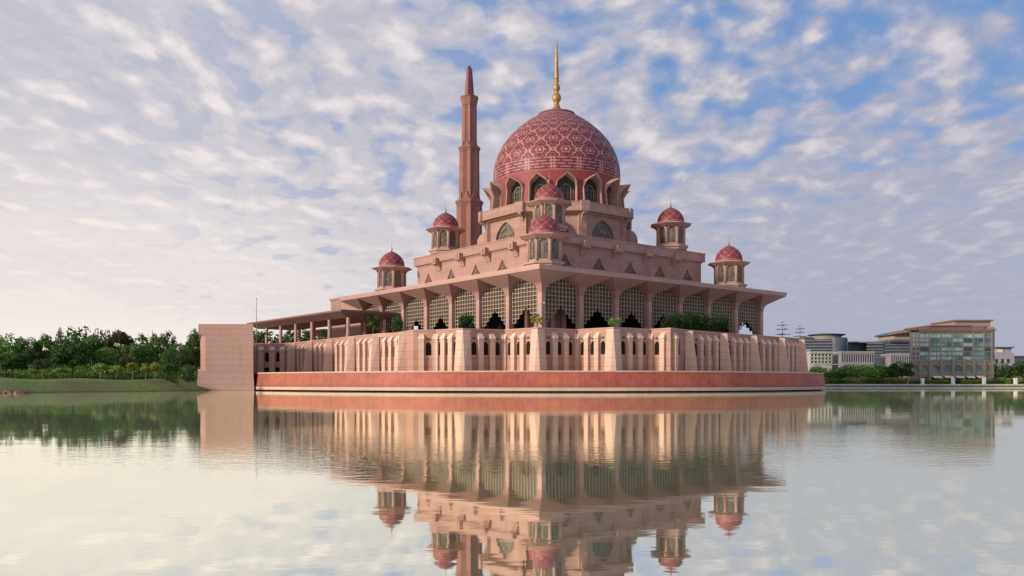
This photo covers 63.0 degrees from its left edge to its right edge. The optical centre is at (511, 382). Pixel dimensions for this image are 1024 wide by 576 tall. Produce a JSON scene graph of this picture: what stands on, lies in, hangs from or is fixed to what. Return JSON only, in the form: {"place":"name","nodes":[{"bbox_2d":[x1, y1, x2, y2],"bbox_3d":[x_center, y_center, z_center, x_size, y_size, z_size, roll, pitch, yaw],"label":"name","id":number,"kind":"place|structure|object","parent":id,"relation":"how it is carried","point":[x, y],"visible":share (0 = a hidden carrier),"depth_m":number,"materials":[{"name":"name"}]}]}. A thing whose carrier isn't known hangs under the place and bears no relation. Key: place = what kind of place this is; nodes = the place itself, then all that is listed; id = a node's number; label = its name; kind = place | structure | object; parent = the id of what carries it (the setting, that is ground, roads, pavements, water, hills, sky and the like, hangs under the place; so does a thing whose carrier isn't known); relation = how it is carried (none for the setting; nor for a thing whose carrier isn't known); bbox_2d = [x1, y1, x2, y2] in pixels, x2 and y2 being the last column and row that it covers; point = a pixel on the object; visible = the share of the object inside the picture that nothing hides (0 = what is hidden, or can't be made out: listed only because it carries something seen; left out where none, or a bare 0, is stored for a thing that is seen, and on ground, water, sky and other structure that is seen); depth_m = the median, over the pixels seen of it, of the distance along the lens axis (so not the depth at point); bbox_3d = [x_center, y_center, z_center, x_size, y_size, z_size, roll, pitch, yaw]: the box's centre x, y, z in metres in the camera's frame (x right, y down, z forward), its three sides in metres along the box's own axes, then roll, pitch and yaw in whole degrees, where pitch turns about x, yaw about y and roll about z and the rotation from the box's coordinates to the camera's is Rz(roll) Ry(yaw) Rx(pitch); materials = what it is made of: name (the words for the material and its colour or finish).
{"place":"outdoors","nodes":[
{"label":"outdoors","id":0,"kind":"place"},
{"bbox_2d":[0,388,1023,575],"bbox_3d":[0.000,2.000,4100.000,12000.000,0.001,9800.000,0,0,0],"label":"lake","id":1,"kind":"structure","parent":0,"point":[877,482],"depth_m":16.52,"materials":[{"name":"liquid"}]},
{"bbox_2d":[0,372,1023,392],"bbox_3d":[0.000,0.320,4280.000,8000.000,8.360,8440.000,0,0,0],"label":"ground","id":2,"kind":"structure","parent":0,"point":[59,385],"depth_m":174.25,"materials":[{"name":"green plant"}]},
{"bbox_2d":[0,333,24,371],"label":"tree","id":3,"kind":"object","parent":2,"relation":"on","point":[12,347],"visible":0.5,"depth_m":230.89,"materials":[{"name":"green plant"}]},
{"bbox_2d":[0,352,28,377],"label":"tree","id":4,"kind":"object","parent":2,"relation":"on","point":[12,362],"visible":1,"depth_m":197.20,"materials":[{"name":"green plant"}]},
{"bbox_2d":[17,337,42,368],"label":"tree","id":5,"kind":"object","parent":2,"relation":"on","point":[32,352],"visible":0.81,"depth_m":226.98,"materials":[{"name":"green plant"}]},
{"bbox_2d":[26,369,38,377],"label":"tree","id":6,"kind":"object","parent":2,"relation":"on","point":[33,371],"visible":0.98,"depth_m":189.66,"materials":[{"name":"green plant"}]},
{"bbox_2d":[33,359,51,378],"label":"tree","id":7,"kind":"object","parent":2,"relation":"on","point":[37,365],"visible":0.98,"depth_m":189.34,"materials":[{"name":"green plant"}]},
{"bbox_2d":[34,333,56,373],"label":"tree","id":8,"kind":"object","parent":2,"relation":"on","point":[45,342],"visible":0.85,"depth_m":229.43,"materials":[{"name":"green plant"}]},
{"bbox_2d":[51,327,66,368],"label":"tree","id":9,"kind":"object","parent":2,"relation":"on","point":[60,335],"visible":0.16,"depth_m":239.30,"materials":[{"name":"green plant"}]},
{"bbox_2d":[53,367,70,378],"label":"tree","id":10,"kind":"object","parent":2,"relation":"on","point":[62,370],"visible":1,"depth_m":189.57,"materials":[{"name":"green plant"}]},
{"bbox_2d":[49,340,94,376],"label":"tree","id":11,"kind":"object","parent":2,"relation":"on","point":[78,355],"visible":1,"depth_m":203.86,"materials":[{"name":"green plant"}]},
{"bbox_2d":[64,326,93,371],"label":"tree","id":12,"kind":"object","parent":2,"relation":"on","point":[74,336],"visible":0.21,"depth_m":237.04,"materials":[{"name":"green plant"}]},
{"bbox_2d":[0,373,177,383],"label":"hedge","id":13,"kind":"object","parent":2,"relation":"on","point":[45,376],"visible":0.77,"depth_m":195.98,"materials":[{"name":"green plant"}]},
{"bbox_2d":[80,333,104,366],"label":"tree","id":14,"kind":"object","parent":2,"relation":"on","point":[93,340],"visible":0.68,"depth_m":231.29,"materials":[{"name":"green plant"}]},
{"bbox_2d":[0,366,197,380],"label":"shrub layer","id":15,"kind":"object","parent":2,"relation":"on","point":[18,372],"visible":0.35,"depth_m":211.62,"materials":[{"name":"green plant"}]},
{"bbox_2d":[91,363,108,378],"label":"tree","id":16,"kind":"object","parent":2,"relation":"on","point":[99,366],"visible":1,"depth_m":189.44,"materials":[{"name":"green plant"}]},
{"bbox_2d":[0,363,200,378],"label":"undergrowth","id":17,"kind":"object","parent":2,"relation":"on","point":[78,367],"visible":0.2,"depth_m":227.49,"materials":[{"name":"green plant"}]},
{"bbox_2d":[92,328,110,373],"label":"tree","id":18,"kind":"object","parent":2,"relation":"on","point":[102,340],"visible":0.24,"depth_m":239.67,"materials":[{"name":"green plant"}]},
{"bbox_2d":[92,347,119,378],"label":"tree","id":19,"kind":"object","parent":2,"relation":"on","point":[100,357],"visible":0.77,"depth_m":210.99,"materials":[{"name":"green plant"}]},
{"bbox_2d":[108,365,123,379],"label":"tree","id":20,"kind":"object","parent":2,"relation":"on","point":[116,368],"visible":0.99,"depth_m":189.53,"materials":[{"name":"green plant"}]},
{"bbox_2d":[103,329,133,358],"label":"tree","id":21,"kind":"object","parent":2,"relation":"on","point":[121,338],"visible":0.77,"depth_m":230.54,"materials":[{"name":"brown plant"}]},
{"bbox_2d":[113,355,137,375],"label":"tree","id":22,"kind":"object","parent":2,"relation":"on","point":[124,361],"visible":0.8,"depth_m":207.29,"materials":[{"name":"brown plant"}]},
{"bbox_2d":[125,362,139,379],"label":"tree","id":23,"kind":"object","parent":2,"relation":"on","point":[132,366],"visible":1,"depth_m":189.58,"materials":[{"name":"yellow plant"}]},
{"bbox_2d":[120,343,146,373],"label":"tree","id":24,"kind":"object","parent":2,"relation":"on","point":[135,353],"visible":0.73,"depth_m":224.78,"materials":[{"name":"green plant"}]},
{"bbox_2d":[115,337,151,371],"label":"tree","id":25,"kind":"object","parent":2,"relation":"on","point":[143,343],"visible":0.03,"depth_m":254.78,"materials":[{"name":"green plant"}]},
{"bbox_2d":[140,365,150,379],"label":"tree","id":26,"kind":"object","parent":2,"relation":"on","point":[145,368],"visible":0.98,"depth_m":189.64,"materials":[{"name":"green plant"}]},
{"bbox_2d":[137,330,165,363],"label":"tree","id":27,"kind":"object","parent":2,"relation":"on","point":[153,349],"visible":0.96,"depth_m":229.22,"materials":[{"name":"green plant"}]},
{"bbox_2d":[148,362,161,380],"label":"tree","id":28,"kind":"object","parent":2,"relation":"on","point":[156,366],"visible":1,"depth_m":189.57,"materials":[{"name":"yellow plant"}]},
{"bbox_2d":[141,345,182,373],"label":"tree","id":29,"kind":"object","parent":2,"relation":"on","point":[156,357],"visible":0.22,"depth_m":242.75,"materials":[{"name":"green plant"}]},
{"bbox_2d":[155,330,176,360],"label":"tree","id":30,"kind":"object","parent":2,"relation":"on","point":[165,344],"visible":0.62,"depth_m":232.88,"materials":[{"name":"green plant"}]},
{"bbox_2d":[157,346,181,376],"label":"tree","id":31,"kind":"object","parent":2,"relation":"on","point":[168,368],"visible":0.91,"depth_m":203.14,"materials":[{"name":"green plant"}]},
{"bbox_2d":[167,342,195,378],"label":"tree","id":32,"kind":"object","parent":2,"relation":"on","point":[179,352],"visible":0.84,"depth_m":225.46,"materials":[{"name":"green plant"}]},
{"bbox_2d":[173,354,196,376],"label":"tree","id":33,"kind":"object","parent":2,"relation":"on","point":[190,362],"visible":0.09,"depth_m":248.81,"materials":[{"name":"green plant"}]},
{"bbox_2d":[181,363,196,390],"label":"tree","id":34,"kind":"object","parent":2,"relation":"on","point":[188,375],"visible":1,"depth_m":191.55,"materials":[{"name":"green plant"}]},
{"bbox_2d":[184,329,199,369],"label":"tree","id":35,"kind":"object","parent":2,"relation":"on","point":[194,341],"visible":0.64,"depth_m":236.28,"materials":[{"name":"green plant"}]},
{"bbox_2d":[197,324,253,390],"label":"wall block","id":36,"kind":"structure","parent":2,"relation":"on","point":[226,357],"depth_m":203.00,"materials":[{"name":"stone"}]},
{"bbox_2d":[253,329,263,342],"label":"tree","id":37,"kind":"object","parent":2,"relation":"on","point":[254,338],"visible":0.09,"depth_m":298.52,"materials":[{"name":"green plant"}]},
{"bbox_2d":[257,331,266,342],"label":"tree","id":38,"kind":"object","parent":2,"relation":"on","point":[262,336],"visible":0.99,"depth_m":257.74,"materials":[{"name":"green plant"}]},
{"bbox_2d":[260,330,278,342],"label":"tree","id":39,"kind":"object","parent":2,"relation":"on","point":[272,340],"visible":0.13,"depth_m":304.62,"materials":[{"name":"green plant"}]},
{"bbox_2d":[276,332,293,342],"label":"tree","id":40,"kind":"object","parent":2,"relation":"on","point":[285,340],"visible":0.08,"depth_m":295.79,"materials":[{"name":"green plant"}]},
{"bbox_2d":[284,329,293,342],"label":"tree","id":41,"kind":"object","parent":2,"relation":"on","point":[289,332],"visible":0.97,"depth_m":248.88,"materials":[{"name":"green plant"}]},
{"bbox_2d":[290,329,309,341],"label":"tree","id":42,"kind":"object","parent":2,"relation":"on","point":[303,338],"visible":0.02,"depth_m":302.72,"materials":[{"name":"green plant"}]},
{"bbox_2d":[182,327,825,391],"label":"podium wall","id":43,"kind":"structure","parent":2,"relation":"on","point":[604,359],"depth_m":177.82,"materials":[{"name":"stone"}]},
{"bbox_2d":[303,329,327,338],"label":"tree","id":44,"kind":"object","parent":43,"relation":"on","point":[318,332],"visible":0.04,"depth_m":279.68,"materials":[{"name":"plant"}]},
{"bbox_2d":[246,309,399,342],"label":"courtyard canopy","id":45,"kind":"object","parent":43,"relation":"on","point":[312,322],"visible":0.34,"depth_m":234.77,"materials":[{"name":"concrete"}]},
{"bbox_2d":[365,315,379,333],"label":"tree","id":46,"kind":"object","parent":43,"relation":"on","point":[372,324],"visible":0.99,"depth_m":221.31,"materials":[{"name":"green plant"}]},
{"bbox_2d":[391,316,403,331],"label":"tree","id":47,"kind":"object","parent":43,"relation":"on","point":[397,325],"visible":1,"depth_m":205.62,"materials":[{"name":"green plant"}]},
{"bbox_2d":[426,342,430,354],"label":"window","id":48,"kind":"structure","parent":43,"relation":"in","point":[428,346],"depth_m":180.20,"materials":[{"name":"black glass"}]},
{"bbox_2d":[458,314,474,327],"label":"tree","id":49,"kind":"object","parent":43,"relation":"on","point":[465,323],"visible":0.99,"depth_m":180.41,"materials":[{"name":"green plant"}]},
{"bbox_2d":[455,65,482,247],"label":"minaret","id":50,"kind":"object","parent":43,"relation":"on","point":[469,203],"visible":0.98,"depth_m":315.27,"materials":[{"name":"stone"}]},
{"bbox_2d":[471,342,475,354],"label":"window","id":51,"kind":"structure","parent":43,"relation":"in","point":[473,347],"depth_m":176.67,"materials":[{"name":"black glass"}]},
{"bbox_2d":[484,342,487,354],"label":"window","id":52,"kind":"structure","parent":43,"relation":"in","point":[485,344],"depth_m":178.01,"materials":[{"name":"black glass"}]},
{"bbox_2d":[495,342,498,354],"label":"window","id":53,"kind":"structure","parent":43,"relation":"in","point":[497,344],"depth_m":179.36,"materials":[{"name":"black glass"}]},
{"bbox_2d":[530,313,545,326],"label":"tree","id":54,"kind":"object","parent":43,"relation":"on","point":[537,320],"visible":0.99,"depth_m":176.31,"materials":[{"name":"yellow plant"}]},
{"bbox_2d":[546,341,549,353],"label":"window","id":55,"kind":"structure","parent":43,"relation":"in","point":[547,344],"depth_m":174.40,"materials":[{"name":"black glass"}]},
{"bbox_2d":[329,38,786,337],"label":"mosque","id":56,"kind":"structure","parent":43,"relation":"on","point":[558,245],"depth_m":220.46,"materials":[{"name":"pink stone"}]},
{"bbox_2d":[482,188,492,209],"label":"hooded window","id":57,"kind":"structure","parent":56,"relation":"in","point":[487,191],"depth_m":235.80,"materials":[{"name":"pink stone"}]},
{"bbox_2d":[489,181,503,208],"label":"hooded window","id":58,"kind":"structure","parent":56,"relation":"in","point":[497,189],"depth_m":231.60,"materials":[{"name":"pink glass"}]},
{"bbox_2d":[498,223,514,239],"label":"arched window","id":59,"kind":"structure","parent":56,"relation":"in","point":[507,231],"depth_m":227.12,"materials":[{"name":"beige glass"}]},
{"bbox_2d":[505,175,523,205],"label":"hooded window","id":60,"kind":"structure","parent":56,"relation":"in","point":[514,187],"depth_m":225.74,"materials":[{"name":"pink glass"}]},
{"bbox_2d":[528,172,548,201],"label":"hooded window","id":61,"kind":"structure","parent":56,"relation":"in","point":[537,180],"depth_m":222.30,"materials":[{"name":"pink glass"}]},
{"bbox_2d":[556,171,576,200],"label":"hooded window","id":62,"kind":"structure","parent":56,"relation":"in","point":[567,183],"depth_m":221.59,"materials":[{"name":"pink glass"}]},
{"bbox_2d":[582,173,601,202],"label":"hooded window","id":63,"kind":"structure","parent":56,"relation":"in","point":[592,191],"depth_m":223.44,"materials":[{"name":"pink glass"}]},
{"bbox_2d":[593,260,602,269],"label":"triangle window","id":64,"kind":"structure","parent":56,"relation":"in","point":[597,266],"depth_m":209.13,"materials":[{"name":"grey glass"}]},
{"bbox_2d":[592,221,611,238],"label":"arched window","id":65,"kind":"structure","parent":56,"relation":"in","point":[601,230],"depth_m":224.37,"materials":[{"name":"grey glass"}]},
{"bbox_2d":[604,178,619,206],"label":"hooded window","id":66,"kind":"structure","parent":56,"relation":"in","point":[612,187],"depth_m":228.29,"materials":[{"name":"pink stone"}]},
{"bbox_2d":[618,184,630,207],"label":"hooded window","id":67,"kind":"structure","parent":56,"relation":"in","point":[623,189],"depth_m":232.54,"materials":[{"name":"pink stone"}]},
{"bbox_2d":[625,263,634,273],"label":"triangle window","id":68,"kind":"structure","parent":56,"relation":"in","point":[629,269],"depth_m":216.38,"materials":[{"name":"grey glass"}]},
{"bbox_2d":[601,341,604,353],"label":"window","id":69,"kind":"structure","parent":43,"relation":"in","point":[603,343],"depth_m":173.80,"materials":[{"name":"black glass"}]},
{"bbox_2d":[608,317,621,326],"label":"tree","id":70,"kind":"object","parent":43,"relation":"on","point":[615,321],"visible":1,"depth_m":174.69,"materials":[{"name":"green plant"}]},
{"bbox_2d":[621,341,624,353],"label":"window","id":71,"kind":"structure","parent":43,"relation":"in","point":[622,344],"depth_m":173.44,"materials":[{"name":"black glass"}]},
{"bbox_2d":[655,342,658,354],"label":"window","id":72,"kind":"structure","parent":43,"relation":"in","point":[657,344],"depth_m":176.54,"materials":[{"name":"black glass"}]},
{"bbox_2d":[660,314,678,327],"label":"tree","id":73,"kind":"object","parent":43,"relation":"on","point":[668,323],"visible":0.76,"depth_m":185.16,"materials":[{"name":"green plant"}]},
{"bbox_2d":[674,311,693,329],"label":"tree","id":74,"kind":"object","parent":43,"relation":"on","point":[686,324],"visible":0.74,"depth_m":188.14,"materials":[{"name":"green plant"}]},
{"bbox_2d":[688,312,708,330],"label":"tree","id":75,"kind":"object","parent":43,"relation":"on","point":[699,324],"visible":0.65,"depth_m":190.86,"materials":[{"name":"green plant"}]},
{"bbox_2d":[703,313,720,331],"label":"tree","id":76,"kind":"object","parent":43,"relation":"on","point":[714,326],"visible":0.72,"depth_m":194.07,"materials":[{"name":"green plant"}]},
{"bbox_2d":[716,315,729,332],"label":"tree","id":77,"kind":"object","parent":43,"relation":"on","point":[724,320],"visible":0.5,"depth_m":197.21,"materials":[{"name":"green plant"}]},
{"bbox_2d":[809,366,823,372],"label":"tree","id":78,"kind":"object","parent":2,"relation":"on","point":[814,369],"visible":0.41,"depth_m":342.82,"materials":[{"name":"green plant"}]},
{"bbox_2d":[806,351,832,371],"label":"office annex","id":79,"kind":"object","parent":2,"relation":"on","point":[819,357],"visible":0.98,"depth_m":440.00,"materials":[{"name":"concrete"}]},
{"bbox_2d":[800,333,847,368],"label":"office building","id":80,"kind":"structure","parent":2,"relation":"on","point":[835,342],"depth_m":470.00,"materials":[{"name":"stone"}]},
{"bbox_2d":[817,368,839,383],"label":"tree","id":81,"kind":"object","parent":2,"relation":"on","point":[826,370],"visible":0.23,"depth_m":336.68,"materials":[{"name":"green plant"}]},
{"bbox_2d":[827,377,837,383],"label":"shrub","id":82,"kind":"object","parent":2,"relation":"on","point":[834,380],"visible":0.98,"depth_m":312.71,"materials":[{"name":"green plant"}]},
{"bbox_2d":[824,371,846,383],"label":"tree","id":83,"kind":"object","parent":2,"relation":"on","point":[837,376],"visible":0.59,"depth_m":326.09,"materials":[{"name":"green plant"}]},
{"bbox_2d":[832,367,850,377],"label":"tree","id":84,"kind":"object","parent":2,"relation":"on","point":[845,369],"visible":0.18,"depth_m":338.83,"materials":[{"name":"green plant"}]},
{"bbox_2d":[841,377,853,383],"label":"shrub","id":85,"kind":"object","parent":2,"relation":"on","point":[850,380],"visible":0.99,"depth_m":311.54,"materials":[{"name":"green plant"}]},
{"bbox_2d":[832,351,874,368],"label":"office annex","id":86,"kind":"object","parent":2,"relation":"on","point":[855,358],"visible":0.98,"depth_m":438.00,"materials":[{"name":"concrete"}]},
{"bbox_2d":[845,370,869,382],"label":"tree","id":87,"kind":"object","parent":2,"relation":"on","point":[853,375],"visible":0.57,"depth_m":326.62,"materials":[{"name":"green plant"}]},
{"bbox_2d":[846,365,872,377],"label":"tree","id":88,"kind":"object","parent":2,"relation":"on","point":[858,369],"visible":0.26,"depth_m":338.22,"materials":[{"name":"green plant"}]},
{"bbox_2d":[859,376,868,383],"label":"shrub","id":89,"kind":"object","parent":2,"relation":"on","point":[862,380],"visible":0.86,"depth_m":313.67,"materials":[{"name":"green plant"}]},
{"bbox_2d":[866,377,876,383],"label":"shrub","id":90,"kind":"object","parent":2,"relation":"on","point":[872,380],"visible":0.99,"depth_m":311.50,"materials":[{"name":"green plant"}]},
{"bbox_2d":[860,364,884,376],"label":"tree","id":91,"kind":"object","parent":2,"relation":"on","point":[872,367],"visible":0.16,"depth_m":339.22,"materials":[{"name":"green plant"}]},
{"bbox_2d":[865,369,891,383],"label":"tree","id":92,"kind":"object","parent":2,"relation":"on","point":[874,373],"visible":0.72,"depth_m":327.17,"materials":[{"name":"green plant"}]},
{"bbox_2d":[848,330,909,366],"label":"office building","id":93,"kind":"structure","parent":2,"relation":"on","point":[886,343],"depth_m":476.00,"materials":[{"name":"concrete"}]},
{"bbox_2d":[875,378,885,383],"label":"shrub","id":94,"kind":"object","parent":2,"relation":"on","point":[881,381],"visible":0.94,"depth_m":312.54,"materials":[{"name":"green plant"}]},
{"bbox_2d":[883,367,899,383],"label":"tree","id":95,"kind":"object","parent":2,"relation":"on","point":[888,370],"visible":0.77,"depth_m":326.55,"materials":[{"name":"green plant"}]},
{"bbox_2d":[880,354,909,378],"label":"office annex","id":96,"kind":"object","parent":2,"relation":"on","point":[887,359],"visible":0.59,"depth_m":436.50,"materials":[{"name":"stone"}]},
{"bbox_2d":[890,377,900,383],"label":"shrub","id":97,"kind":"object","parent":2,"relation":"on","point":[894,381],"visible":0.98,"depth_m":311.99,"materials":[{"name":"green plant"}]},
{"bbox_2d":[889,361,914,383],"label":"tree","id":98,"kind":"object","parent":2,"relation":"on","point":[903,368],"visible":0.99,"depth_m":324.41,"materials":[{"name":"green plant"}]},
{"bbox_2d":[897,376,909,383],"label":"shrub","id":99,"kind":"object","parent":2,"relation":"on","point":[903,380],"visible":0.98,"depth_m":312.60,"materials":[{"name":"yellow plant"}]},
{"bbox_2d":[825,384,1023,387],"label":"promenade wall","id":100,"kind":"structure","parent":2,"relation":"on","point":[924,385],"depth_m":305.12,"materials":[{"name":"concrete"}]},
{"bbox_2d":[890,320,995,383],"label":"office building","id":101,"kind":"structure","parent":2,"relation":"on","point":[958,350],"depth_m":330.22,"materials":[{"name":"beige concrete"}]},
{"bbox_2d":[938,378,948,383],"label":"shrub","id":102,"kind":"object","parent":2,"relation":"on","point":[944,381],"visible":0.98,"depth_m":311.74,"materials":[{"name":"green plant"}]},
{"bbox_2d":[993,362,1010,378],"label":"tree","id":103,"kind":"object","parent":2,"relation":"on","point":[1002,367],"visible":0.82,"depth_m":328.78,"materials":[{"name":"green plant"}]},
{"bbox_2d":[995,347,1013,370],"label":"building","id":104,"kind":"structure","parent":2,"relation":"on","point":[1005,355],"depth_m":420.00,"materials":[{"name":"white concrete"}]},
{"bbox_2d":[998,365,1020,381],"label":"tree","id":105,"kind":"object","parent":2,"relation":"on","point":[1013,369],"visible":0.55,"depth_m":327.72,"materials":[{"name":"green plant"}]},
{"bbox_2d":[1011,362,1023,383],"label":"tree","id":106,"kind":"object","parent":2,"relation":"on","point":[1020,370],"visible":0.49,"depth_m":328.34,"materials":[{"name":"green plant"}]},
{"bbox_2d":[1014,356,1023,365],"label":"building","id":107,"kind":"structure","parent":2,"relation":"on","point":[1018,358],"depth_m":430.00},
{"bbox_2d":[0,0,1023,372],"label":"sky","id":108,"kind":"structure","parent":0,"point":[176,166],"materials":[{"name":"blue"}]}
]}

